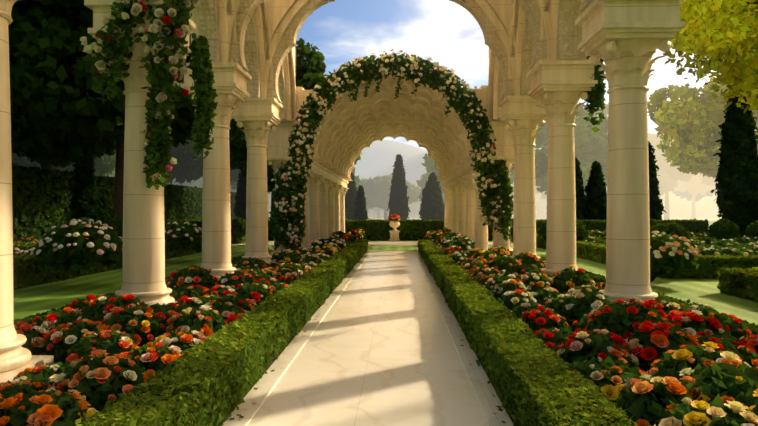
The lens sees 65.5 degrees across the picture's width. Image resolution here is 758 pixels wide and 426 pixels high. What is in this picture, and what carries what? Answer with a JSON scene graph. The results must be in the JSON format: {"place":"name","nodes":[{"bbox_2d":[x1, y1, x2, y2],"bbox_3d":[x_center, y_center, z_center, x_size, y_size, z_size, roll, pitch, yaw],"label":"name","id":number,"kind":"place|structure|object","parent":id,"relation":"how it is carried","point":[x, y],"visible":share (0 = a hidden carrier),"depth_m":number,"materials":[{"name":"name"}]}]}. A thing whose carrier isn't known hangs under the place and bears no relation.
{"place":"outdoors","nodes":[
{"label":"outdoors","id":0,"kind":"place"},
{"bbox_2d":[222,241,512,425],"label":"marble path","id":1,"kind":"structure","parent":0,"point":[378,343],"depth_m":6.10,"materials":[{"name":"beige stone"}]},
{"bbox_2d":[230,260,505,423],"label":"path litter","id":2,"kind":"object","parent":1,"relation":"on","point":[239,415],"visible":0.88,"depth_m":4.85,"materials":[{"name":"green plant"}]},
{"bbox_2d":[389,221,399,240],"bbox_3d":[0.891,1.022,33.592,0.680,1.170,0.680,0,0,2],"label":"stone urn","id":3,"kind":"object","parent":1,"relation":"on","point":[394,234],"visible":0.92,"depth_m":33.34,"materials":[{"name":"beige stone"}]},
{"bbox_2d":[8,0,757,238],"bbox_3d":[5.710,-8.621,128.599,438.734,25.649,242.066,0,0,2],"label":"tree","id":4,"kind":"object","parent":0,"point":[61,120],"depth_m":25.37,"materials":[{"name":"green plant"}]},
{"bbox_2d":[421,74,757,194],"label":"tree leaves","id":5,"kind":"object","parent":4,"relation":"attached to","point":[689,121],"visible":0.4,"depth_m":49.21,"materials":[{"name":"green plant"}]},
{"bbox_2d":[663,0,757,112],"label":"tree leaves","id":6,"kind":"object","parent":4,"relation":"attached to","point":[721,36],"visible":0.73,"depth_m":10.30,"materials":[{"name":"yellow plant"}]},
{"bbox_2d":[13,217,757,324],"bbox_3d":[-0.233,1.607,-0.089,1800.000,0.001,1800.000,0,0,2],"label":"lawn","id":7,"kind":"structure","parent":0,"point":[35,300],"depth_m":12.55,"materials":[{"name":"green plant"}]},
{"bbox_2d":[38,276,656,425],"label":"bed soil","id":8,"kind":"structure","parent":7,"relation":"on","point":[58,359],"depth_m":6.22,"materials":[{"name":"brown soil"}]},
{"bbox_2d":[0,0,685,382],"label":"colonnade","id":9,"kind":"object","parent":8,"relation":"on","point":[540,64],"visible":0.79,"depth_m":11.61,"materials":[{"name":"beige stone"}]},
{"bbox_2d":[86,0,606,250],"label":"vine leaves","id":10,"kind":"object","parent":9,"relation":"on","point":[200,67],"visible":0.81,"depth_m":11.28,"materials":[{"name":"green plant"}]},
{"bbox_2d":[0,216,757,425],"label":"rose bush leaves","id":11,"kind":"object","parent":8,"relation":"on","point":[650,407],"visible":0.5,"depth_m":6.10,"materials":[{"name":"green plant"}]},
{"bbox_2d":[0,249,757,425],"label":"flowers","id":12,"kind":"object","parent":11,"relation":"attached to","point":[42,415],"visible":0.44,"depth_m":5.25,"materials":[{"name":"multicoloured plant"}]},
{"bbox_2d":[0,0,757,410],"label":"red flowers","id":13,"kind":"object","parent":11,"relation":"attached to","point":[154,26],"visible":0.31,"depth_m":7.76,"materials":[{"name":"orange plant"}]},
{"bbox_2d":[14,49,757,261],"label":"white roses","id":14,"kind":"object","parent":11,"relation":"attached to","point":[331,244],"visible":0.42,"depth_m":18.07,"materials":[{"name":"white plant"}]},
{"bbox_2d":[12,163,757,425],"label":"hedge","id":15,"kind":"object","parent":8,"relation":"on","point":[241,347],"depth_m":7.16,"materials":[{"name":"green plant"}]},
{"bbox_2d":[71,92,757,236],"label":"cypress","id":16,"kind":"object","parent":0,"point":[732,175],"depth_m":34.45,"materials":[{"name":"green plant"}]},
{"bbox_2d":[296,0,716,149],"label":"sky","id":17,"kind":"structure","parent":0,"point":[443,31],"materials":[{"name":"white"}]},
{"bbox_2d":[354,139,716,201],"bbox_3d":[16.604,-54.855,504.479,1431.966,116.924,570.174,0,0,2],"label":"hills","id":18,"kind":"structure","parent":0,"point":[378,157],"depth_m":699.66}
]}

